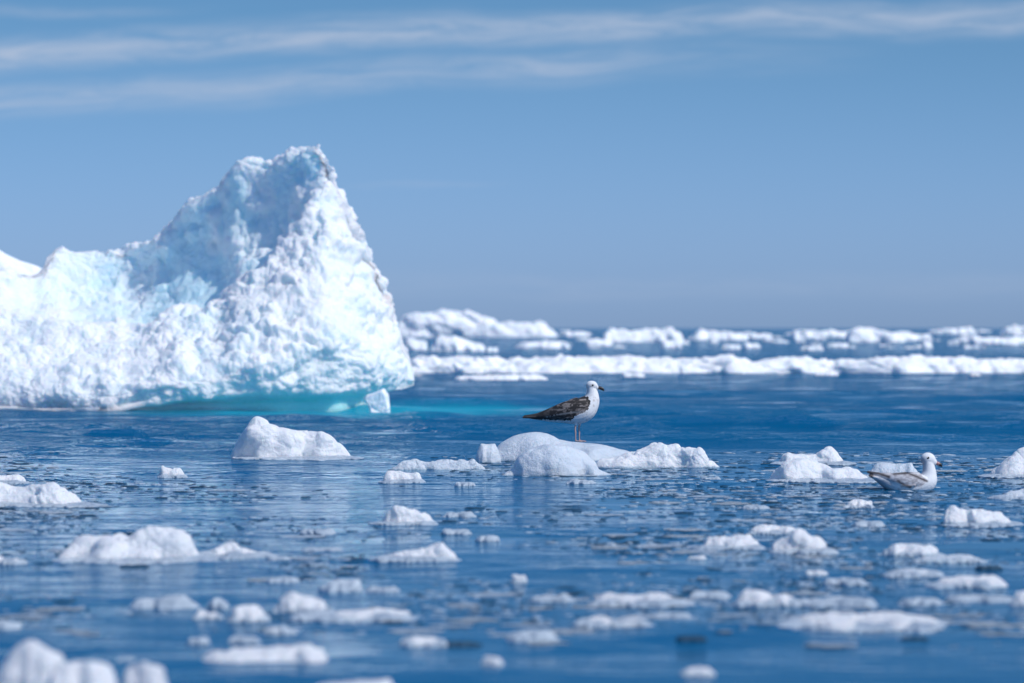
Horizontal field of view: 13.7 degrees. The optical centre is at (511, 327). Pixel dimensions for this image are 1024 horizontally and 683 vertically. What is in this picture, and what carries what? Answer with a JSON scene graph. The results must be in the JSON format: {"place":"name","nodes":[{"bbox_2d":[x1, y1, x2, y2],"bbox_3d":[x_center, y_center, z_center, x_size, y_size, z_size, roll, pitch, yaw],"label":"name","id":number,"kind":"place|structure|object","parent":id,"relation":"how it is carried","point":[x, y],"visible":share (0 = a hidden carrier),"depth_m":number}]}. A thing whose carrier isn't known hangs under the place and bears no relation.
{"place":"outdoors","nodes":[
{"label":"outdoors","id":0,"kind":"place"},
{"bbox_2d":[0,328,1023,682],"bbox_3d":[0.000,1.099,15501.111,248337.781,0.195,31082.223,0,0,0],"label":"water","id":1,"kind":"structure","parent":0,"point":[960,418],"depth_m":24.20},
{"bbox_2d":[0,620,21,629],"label":"ice chunk","id":2,"kind":"object","parent":1,"relation":"on","point":[5,625],"visible":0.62,"depth_m":15.52},
{"bbox_2d":[0,556,27,564],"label":"ice chunk","id":3,"kind":"object","parent":1,"relation":"on","point":[8,561],"visible":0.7,"depth_m":19.89},
{"bbox_2d":[0,474,30,483],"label":"ice chunk","id":4,"kind":"object","parent":1,"relation":"on","point":[14,479],"visible":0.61,"depth_m":30.11},
{"bbox_2d":[0,250,41,274],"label":"iceberg","id":5,"kind":"object","parent":1,"relation":"on","point":[17,266],"visible":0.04,"depth_m":67.57},
{"bbox_2d":[0,614,50,617],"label":"mush pan","id":6,"kind":"object","parent":1,"relation":"on","point":[31,616],"visible":1,"depth_m":16.32},
{"bbox_2d":[0,640,64,682],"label":"ice chunk","id":7,"kind":"object","parent":1,"relation":"on","point":[30,661],"visible":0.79,"depth_m":12.43},
{"bbox_2d":[0,482,107,507],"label":"ice chunk","id":8,"kind":"object","parent":1,"relation":"on","point":[50,494],"visible":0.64,"depth_m":26.36},
{"bbox_2d":[36,607,83,610],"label":"mush pan","id":9,"kind":"object","parent":1,"relation":"on","point":[60,608],"visible":1,"depth_m":16.68},
{"bbox_2d":[47,661,116,682],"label":"ice chunk","id":10,"kind":"object","parent":1,"relation":"on","point":[85,672],"visible":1,"depth_m":12.12},
{"bbox_2d":[51,525,217,564],"bbox_3d":[-1.788,1.058,20.202,0.775,0.242,0.824,0,0,-18],"label":"ice chunk","id":11,"kind":"object","parent":1,"relation":"on","point":[149,544],"visible":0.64,"depth_m":20.16},
{"bbox_2d":[121,662,166,682],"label":"ice chunk","id":12,"kind":"object","parent":1,"relation":"on","point":[143,672],"visible":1,"depth_m":12.37},
{"bbox_2d":[129,595,199,609],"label":"ice chunk","id":13,"kind":"object","parent":1,"relation":"on","point":[171,602],"visible":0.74,"depth_m":16.75},
{"bbox_2d":[157,466,187,477],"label":"ice chunk","id":14,"kind":"object","parent":1,"relation":"on","point":[165,472],"visible":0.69,"depth_m":31.72},
{"bbox_2d":[186,636,209,644],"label":"ice chunk","id":15,"kind":"object","parent":1,"relation":"on","point":[202,640],"visible":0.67,"depth_m":14.86},
{"bbox_2d":[0,144,414,411],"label":"iceberg","id":16,"kind":"object","parent":1,"relation":"on","point":[251,283],"visible":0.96,"depth_m":57.81},
{"bbox_2d":[191,610,223,619],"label":"ice chunk","id":17,"kind":"object","parent":1,"relation":"on","point":[201,614],"visible":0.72,"depth_m":16.13},
{"bbox_2d":[206,597,229,608],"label":"ice chunk","id":18,"kind":"object","parent":1,"relation":"on","point":[217,603],"visible":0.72,"depth_m":16.71},
{"bbox_2d":[198,542,277,559],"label":"ice chunk","id":19,"kind":"object","parent":1,"relation":"on","point":[229,550],"visible":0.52,"depth_m":20.49},
{"bbox_2d":[228,634,260,643],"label":"ice chunk","id":20,"kind":"object","parent":1,"relation":"on","point":[239,638],"visible":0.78,"depth_m":14.95},
{"bbox_2d":[225,605,269,622],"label":"ice chunk","id":21,"kind":"object","parent":1,"relation":"on","point":[247,613],"visible":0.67,"depth_m":15.98},
{"bbox_2d":[201,644,327,662],"bbox_3d":[-0.807,1.094,14.021,0.438,0.110,0.397,0,0,0],"label":"ice chunk","id":22,"kind":"object","parent":1,"relation":"on","point":[308,653],"visible":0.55,"depth_m":13.93},
{"bbox_2d":[261,625,297,634],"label":"ice chunk","id":23,"kind":"object","parent":1,"relation":"on","point":[280,629],"visible":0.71,"depth_m":15.35},
{"bbox_2d":[266,576,299,582],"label":"ice chunk","id":24,"kind":"object","parent":1,"relation":"on","point":[287,579],"visible":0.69,"depth_m":18.49},
{"bbox_2d":[231,416,363,460],"bbox_3d":[-1.798,0.996,35.719,1.147,0.516,1.003,0,0,40],"label":"ice chunk","id":25,"kind":"object","parent":1,"relation":"on","point":[261,438],"visible":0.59,"depth_m":35.62},
{"bbox_2d":[279,535,325,537],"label":"mush pan","id":26,"kind":"object","parent":1,"relation":"on","point":[303,536],"visible":1,"depth_m":22.51},
{"bbox_2d":[273,592,334,613],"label":"ice chunk","id":27,"kind":"object","parent":1,"relation":"on","point":[293,602],"visible":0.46,"depth_m":16.47},
{"bbox_2d":[300,528,335,534],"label":"ice chunk","id":28,"kind":"object","parent":1,"relation":"on","point":[329,531],"visible":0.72,"depth_m":22.80},
{"bbox_2d":[301,547,343,551],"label":"ice chunk","id":29,"kind":"object","parent":1,"relation":"on","point":[314,549],"visible":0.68,"depth_m":20.98},
{"bbox_2d":[318,579,362,591],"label":"ice chunk","id":30,"kind":"object","parent":1,"relation":"on","point":[352,585],"visible":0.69,"depth_m":17.81},
{"bbox_2d":[289,607,416,622],"bbox_3d":[-0.601,1.104,16.161,0.488,0.090,0.441,0,0,0],"label":"ice chunk","id":31,"kind":"object","parent":1,"relation":"on","point":[376,614],"visible":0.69,"depth_m":16.05},
{"bbox_2d":[329,679,391,682],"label":"ice chunk","id":32,"kind":"object","parent":1,"relation":"on","point":[377,681],"visible":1,"depth_m":12.98},
{"bbox_2d":[363,388,389,412],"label":"ice block","id":33,"kind":"object","parent":1,"relation":"on","point":[377,402],"depth_m":56.30},
{"bbox_2d":[365,586,399,592],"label":"ice chunk","id":34,"kind":"object","parent":1,"relation":"on","point":[382,589],"visible":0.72,"depth_m":17.80},
{"bbox_2d":[378,470,424,483],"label":"ice chunk","id":35,"kind":"object","parent":1,"relation":"on","point":[391,477],"visible":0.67,"depth_m":30.30},
{"bbox_2d":[368,505,438,525],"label":"ice chunk","id":36,"kind":"object","parent":1,"relation":"on","point":[396,515],"visible":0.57,"depth_m":23.82},
{"bbox_2d":[369,542,460,562],"bbox_3d":[-0.459,1.087,20.192,0.440,0.144,0.368,0,0,0],"label":"ice chunk","id":37,"kind":"object","parent":1,"relation":"on","point":[438,552],"visible":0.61,"depth_m":20.14},
{"bbox_2d":[404,337,427,349],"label":"distant floe","id":38,"kind":"object","parent":1,"relation":"on","point":[410,343],"visible":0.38,"depth_m":213.39},
{"bbox_2d":[387,628,444,632],"bbox_3d":[-0.352,1.101,15.516,0.209,0.010,0.251,0,0,12],"label":"mush pan","id":39,"kind":"object","parent":1,"relation":"on","point":[422,630],"visible":1,"depth_m":15.48},
{"bbox_2d":[399,636,446,646],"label":"ice chunk","id":40,"kind":"object","parent":1,"relation":"on","point":[418,641],"visible":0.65,"depth_m":14.77},
{"bbox_2d":[427,624,472,626],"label":"mush pan","id":41,"kind":"object","parent":1,"relation":"on","point":[442,625],"visible":1,"depth_m":15.75},
{"bbox_2d":[441,528,471,534],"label":"ice chunk","id":42,"kind":"object","parent":1,"relation":"on","point":[444,531],"visible":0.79,"depth_m":22.79},
{"bbox_2d":[430,335,484,350],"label":"distant floe","id":43,"kind":"object","parent":1,"relation":"on","point":[445,343],"visible":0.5,"depth_m":204.22},
{"bbox_2d":[442,511,476,516],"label":"ice chunk","id":44,"kind":"object","parent":1,"relation":"on","point":[462,514],"visible":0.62,"depth_m":24.84},
{"bbox_2d":[446,641,481,647],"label":"ice chunk","id":45,"kind":"object","parent":1,"relation":"on","point":[460,644],"visible":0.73,"depth_m":14.76},
{"bbox_2d":[445,618,499,622],"bbox_3d":[-0.146,1.099,16.067,0.218,0.005,0.240,0,0,43],"label":"mush pan","id":46,"kind":"object","parent":1,"relation":"on","point":[470,620],"visible":1,"depth_m":16.06},
{"bbox_2d":[398,309,557,336],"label":"distant floe","id":47,"kind":"object","parent":1,"relation":"on","point":[465,323],"visible":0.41,"depth_m":522.03},
{"bbox_2d":[475,535,499,541],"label":"ice chunk","id":48,"kind":"object","parent":1,"relation":"on","point":[490,538],"visible":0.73,"depth_m":22.05},
{"bbox_2d":[466,592,515,596],"bbox_3d":[-0.083,1.099,17.592,0.234,0.008,0.229,0,0,-36],"label":"mush pan","id":49,"kind":"object","parent":1,"relation":"on","point":[494,594],"visible":1,"depth_m":17.56},
{"bbox_2d":[480,656,503,664],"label":"ice chunk","id":50,"kind":"object","parent":1,"relation":"on","point":[488,660],"visible":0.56,"depth_m":13.85},
{"bbox_2d":[454,374,547,379],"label":"distant floe","id":51,"kind":"object","parent":1,"relation":"on","point":[512,377],"visible":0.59,"depth_m":90.42},
{"bbox_2d":[0,452,1023,632],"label":"brash slush","id":52,"kind":"object","parent":1,"relation":"on","point":[646,550],"visible":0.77,"depth_m":22.58},
{"bbox_2d":[510,574,526,582],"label":"ice chunk","id":53,"kind":"object","parent":1,"relation":"on","point":[515,578],"visible":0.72,"depth_m":18.41},
{"bbox_2d":[501,623,552,626],"bbox_3d":[0.059,1.100,15.816,0.183,0.006,0.172,0,0,30],"label":"mush pan","id":54,"kind":"object","parent":1,"relation":"on","point":[529,624],"visible":1,"depth_m":15.80},
{"bbox_2d":[505,629,559,641],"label":"ice chunk","id":55,"kind":"object","parent":1,"relation":"on","point":[532,635],"visible":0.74,"depth_m":15.02},
{"bbox_2d":[515,340,570,347],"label":"distant floe","id":56,"kind":"object","parent":1,"relation":"on","point":[550,344],"visible":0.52,"depth_m":234.79},
{"bbox_2d":[527,641,568,644],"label":"mush pan","id":57,"kind":"object","parent":1,"relation":"on","point":[546,642],"visible":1,"depth_m":14.90},
{"bbox_2d":[529,593,575,602],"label":"ice chunk","id":58,"kind":"object","parent":1,"relation":"on","point":[563,597],"visible":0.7,"depth_m":17.14},
{"bbox_2d":[388,432,718,475],"bbox_3d":[0.456,1.041,33.756,2.345,0.349,4.185,0,0,17],"label":"ice floe","id":59,"kind":"object","parent":1,"relation":"on","point":[536,454],"visible":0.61,"depth_m":33.54},
{"bbox_2d":[523,381,603,441],"bbox_3d":[0.413,0.670,34.300,0.657,0.492,0.215,0,0,0],"label":"seagull","id":60,"kind":"object","parent":59,"relation":"on","point":[578,411],"visible":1,"depth_m":34.23},
{"bbox_2d":[552,630,592,633],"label":"mush pan","id":61,"kind":"object","parent":1,"relation":"on","point":[573,631],"visible":0.81,"depth_m":15.41},
{"bbox_2d":[560,331,589,335],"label":"distant floe","id":62,"kind":"object","parent":1,"relation":"on","point":[576,333],"visible":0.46,"depth_m":586.76},
{"bbox_2d":[566,479,595,483],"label":"ice chunk","id":63,"kind":"object","parent":1,"relation":"on","point":[574,481],"visible":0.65,"depth_m":30.12},
{"bbox_2d":[585,338,612,345],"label":"distant floe","id":64,"kind":"object","parent":1,"relation":"on","point":[595,342],"visible":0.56,"depth_m":260.73},
{"bbox_2d":[572,604,626,607],"bbox_3d":[0.339,1.098,16.856,0.220,0.005,0.287,0,0,-10],"label":"mush pan","id":65,"kind":"object","parent":1,"relation":"on","point":[598,605],"visible":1,"depth_m":16.80},
{"bbox_2d":[591,546,627,548],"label":"mush pan","id":66,"kind":"object","parent":1,"relation":"on","point":[605,547],"visible":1,"depth_m":21.30},
{"bbox_2d":[571,615,654,627],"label":"ice chunk","id":67,"kind":"object","parent":1,"relation":"on","point":[604,621],"visible":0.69,"depth_m":15.70},
{"bbox_2d":[588,592,694,606],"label":"ice chunk","id":68,"kind":"object","parent":1,"relation":"on","point":[653,599],"visible":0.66,"depth_m":16.92},
{"bbox_2d":[604,327,683,341],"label":"distant floe","id":69,"kind":"object","parent":1,"relation":"on","point":[644,335],"visible":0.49,"depth_m":335.52},
{"bbox_2d":[625,613,682,618],"bbox_3d":[0.542,1.097,16.248,0.222,0.006,0.313,0,0,-23],"label":"mush pan","id":70,"kind":"object","parent":1,"relation":"on","point":[645,616],"visible":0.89,"depth_m":16.20},
{"bbox_2d":[636,544,682,546],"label":"mush pan","id":71,"kind":"object","parent":1,"relation":"on","point":[663,545],"visible":1,"depth_m":21.62},
{"bbox_2d":[660,340,681,347],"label":"distant floe","id":72,"kind":"object","parent":1,"relation":"on","point":[671,344],"visible":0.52,"depth_m":234.69},
{"bbox_2d":[653,612,691,617],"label":"ice chunk","id":73,"kind":"object","parent":1,"relation":"on","point":[668,614],"visible":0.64,"depth_m":16.21},
{"bbox_2d":[663,528,706,530],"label":"mush pan","id":74,"kind":"object","parent":1,"relation":"on","point":[686,529],"visible":1,"depth_m":23.11},
{"bbox_2d":[676,636,706,641],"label":"ice chunk","id":75,"kind":"object","parent":1,"relation":"on","point":[691,639],"visible":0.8,"depth_m":15.05},
{"bbox_2d":[679,666,715,675],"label":"ice chunk","id":76,"kind":"object","parent":1,"relation":"on","point":[699,671],"visible":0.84,"depth_m":13.45},
{"bbox_2d":[690,590,731,597],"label":"ice chunk","id":77,"kind":"object","parent":1,"relation":"on","point":[710,594],"visible":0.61,"depth_m":17.42},
{"bbox_2d":[686,329,747,339],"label":"distant floe","id":78,"kind":"object","parent":1,"relation":"on","point":[701,334],"visible":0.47,"depth_m":391.20},
{"bbox_2d":[411,353,1023,372],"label":"ice band","id":79,"kind":"object","parent":1,"relation":"on","point":[729,363],"visible":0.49,"depth_m":104.30},
{"bbox_2d":[688,534,765,549],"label":"ice chunk","id":80,"kind":"object","parent":1,"relation":"on","point":[742,542],"visible":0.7,"depth_m":21.36},
{"bbox_2d":[740,505,769,508],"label":"ice chunk","id":81,"kind":"object","parent":1,"relation":"on","point":[755,507],"visible":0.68,"depth_m":25.94},
{"bbox_2d":[750,333,771,337],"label":"distant floe","id":82,"kind":"object","parent":1,"relation":"on","point":[764,335],"visible":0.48,"depth_m":469.51},
{"bbox_2d":[730,589,800,606],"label":"ice chunk","id":83,"kind":"object","parent":1,"relation":"on","point":[753,598],"visible":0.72,"depth_m":16.91},
{"bbox_2d":[749,524,794,534],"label":"ice chunk","id":84,"kind":"object","parent":1,"relation":"on","point":[767,529],"visible":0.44,"depth_m":22.81},
{"bbox_2d":[769,528,838,554],"bbox_3d":[1.424,1.077,20.888,0.351,0.192,0.307,0,0,36],"label":"ice chunk","id":85,"kind":"object","parent":1,"relation":"on","point":[799,541],"visible":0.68,"depth_m":20.87},
{"bbox_2d":[788,592,830,595],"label":"mush pan","id":86,"kind":"object","parent":1,"relation":"on","point":[812,593],"visible":1,"depth_m":17.64},
{"bbox_2d":[770,446,856,465],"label":"ice chunk","id":87,"kind":"object","parent":1,"relation":"on","point":[828,455],"visible":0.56,"depth_m":34.06},
{"bbox_2d":[790,555,836,557],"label":"mush pan","id":88,"kind":"object","parent":1,"relation":"on","point":[810,556],"visible":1,"depth_m":20.48},
{"bbox_2d":[804,570,827,574],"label":"ice chunk","id":89,"kind":"object","parent":1,"relation":"on","point":[817,572],"visible":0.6,"depth_m":18.94},
{"bbox_2d":[790,329,846,336],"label":"distant floe","id":90,"kind":"object","parent":1,"relation":"on","point":[824,333],"visible":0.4,"depth_m":521.49},
{"bbox_2d":[766,458,875,483],"bbox_3d":[2.280,1.059,30.407,0.910,0.268,0.879,0,0,26],"label":"ice chunk","id":91,"kind":"object","parent":1,"relation":"on","point":[801,470],"visible":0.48,"depth_m":30.25},
{"bbox_2d":[814,371,837,375],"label":"distant floe","id":92,"kind":"object","parent":1,"relation":"on","point":[832,373],"visible":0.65,"depth_m":98.82},
{"bbox_2d":[804,642,857,647],"bbox_3d":[1.106,1.100,14.805,0.196,0.008,0.210,0,0,17],"label":"mush pan","id":93,"kind":"object","parent":1,"relation":"on","point":[828,645],"visible":1,"depth_m":14.79},
{"bbox_2d":[799,596,877,607],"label":"ice chunk","id":94,"kind":"object","parent":1,"relation":"on","point":[849,602],"visible":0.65,"depth_m":16.85},
{"bbox_2d":[822,577,869,585],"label":"ice chunk","id":95,"kind":"object","parent":1,"relation":"on","point":[845,581],"visible":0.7,"depth_m":18.27},
{"bbox_2d":[842,499,874,508],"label":"ice chunk","id":96,"kind":"object","parent":1,"relation":"on","point":[858,503],"visible":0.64,"depth_m":26.08},
{"bbox_2d":[777,611,947,631],"bbox_3d":[1.285,1.100,15.811,0.662,0.095,0.801,0,0,0],"label":"ice chunk","id":97,"kind":"object","parent":1,"relation":"on","point":[866,621],"visible":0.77,"depth_m":15.64},
{"bbox_2d":[851,521,884,526],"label":"ice chunk","id":98,"kind":"object","parent":1,"relation":"on","point":[869,524],"visible":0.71,"depth_m":23.70},
{"bbox_2d":[846,327,905,341],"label":"distant floe","id":99,"kind":"object","parent":1,"relation":"on","point":[859,334],"visible":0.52,"depth_m":335.13},
{"bbox_2d":[864,462,917,476],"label":"ice chunk","id":100,"kind":"object","parent":1,"relation":"on","point":[883,467],"visible":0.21,"depth_m":31.53},
{"bbox_2d":[867,453,942,489],"bbox_3d":[2.688,1.005,29.200,0.518,0.306,0.204,0,0,0],"label":"seagull","id":101,"kind":"object","parent":1,"relation":"on","point":[926,479],"visible":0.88,"depth_m":29.14},
{"bbox_2d":[882,568,943,577],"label":"ice chunk","id":102,"kind":"object","parent":1,"relation":"on","point":[909,573],"visible":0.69,"depth_m":18.78},
{"bbox_2d":[882,543,944,555],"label":"ice chunk","id":103,"kind":"object","parent":1,"relation":"on","point":[902,549],"visible":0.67,"depth_m":20.69},
{"bbox_2d":[900,637,928,640],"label":"ice chunk","id":104,"kind":"object","parent":1,"relation":"on","point":[914,639],"visible":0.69,"depth_m":15.01},
{"bbox_2d":[905,332,931,339],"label":"distant floe","id":105,"kind":"object","parent":1,"relation":"on","point":[909,336],"visible":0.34,"depth_m":391.52},
{"bbox_2d":[897,597,942,605],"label":"ice chunk","id":106,"kind":"object","parent":1,"relation":"on","point":[922,601],"visible":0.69,"depth_m":16.97},
{"bbox_2d":[913,554,987,562],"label":"ice chunk","id":107,"kind":"object","parent":1,"relation":"on","point":[961,558],"visible":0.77,"depth_m":20.09},
{"bbox_2d":[934,327,975,333],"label":"distant floe","id":108,"kind":"object","parent":1,"relation":"on","point":[968,330],"visible":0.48,"depth_m":782.40},
{"bbox_2d":[924,575,1007,588],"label":"ice chunk","id":109,"kind":"object","parent":1,"relation":"on","point":[982,581],"visible":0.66,"depth_m":18.09},
{"bbox_2d":[947,620,996,623],"bbox_3d":[1.715,1.099,15.943,0.200,0.007,0.176,0,0,-10],"label":"mush pan","id":110,"kind":"object","parent":1,"relation":"on","point":[968,622],"visible":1,"depth_m":15.92},
{"bbox_2d":[945,594,1012,602],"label":"ice chunk","id":111,"kind":"object","parent":1,"relation":"on","point":[981,598],"visible":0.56,"depth_m":17.18},
{"bbox_2d":[940,505,1023,527],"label":"ice chunk","id":112,"kind":"object","parent":1,"relation":"on","point":[955,516],"visible":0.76,"depth_m":23.96},
{"bbox_2d":[947,335,1023,344],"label":"distant floe","id":113,"kind":"object","parent":1,"relation":"on","point":[974,340],"visible":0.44,"depth_m":276.18},
{"bbox_2d":[975,565,1002,569],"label":"ice chunk","id":114,"kind":"object","parent":1,"relation":"on","point":[991,567],"visible":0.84,"depth_m":19.49},
{"bbox_2d":[967,623,1011,626],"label":"mush pan","id":115,"kind":"object","parent":1,"relation":"on","point":[988,624],"visible":1,"depth_m":15.79},
{"bbox_2d":[978,447,1023,478],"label":"ice chunk","id":116,"kind":"object","parent":1,"relation":"on","point":[1012,466],"visible":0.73,"depth_m":31.73},
{"bbox_2d":[981,633,1023,635],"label":"mush pan","id":117,"kind":"object","parent":1,"relation":"on","point":[1004,634],"visible":1,"depth_m":15.27},
{"bbox_2d":[987,488,1023,498],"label":"ice chunk","id":118,"kind":"object","parent":1,"relation":"on","point":[1017,494],"visible":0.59,"depth_m":27.47},
{"bbox_2d":[1000,324,1023,334],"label":"distant floe","id":119,"kind":"object","parent":1,"relation":"on","point":[1015,329],"visible":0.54,"depth_m":670.83},
{"bbox_2d":[1008,591,1023,606],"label":"ice chunk","id":120,"kind":"object","parent":1,"relation":"on","point":[1018,599],"visible":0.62,"depth_m":16.90},
{"bbox_2d":[0,0,1023,327],"label":"sky","id":121,"kind":"structure","parent":0,"point":[555,163]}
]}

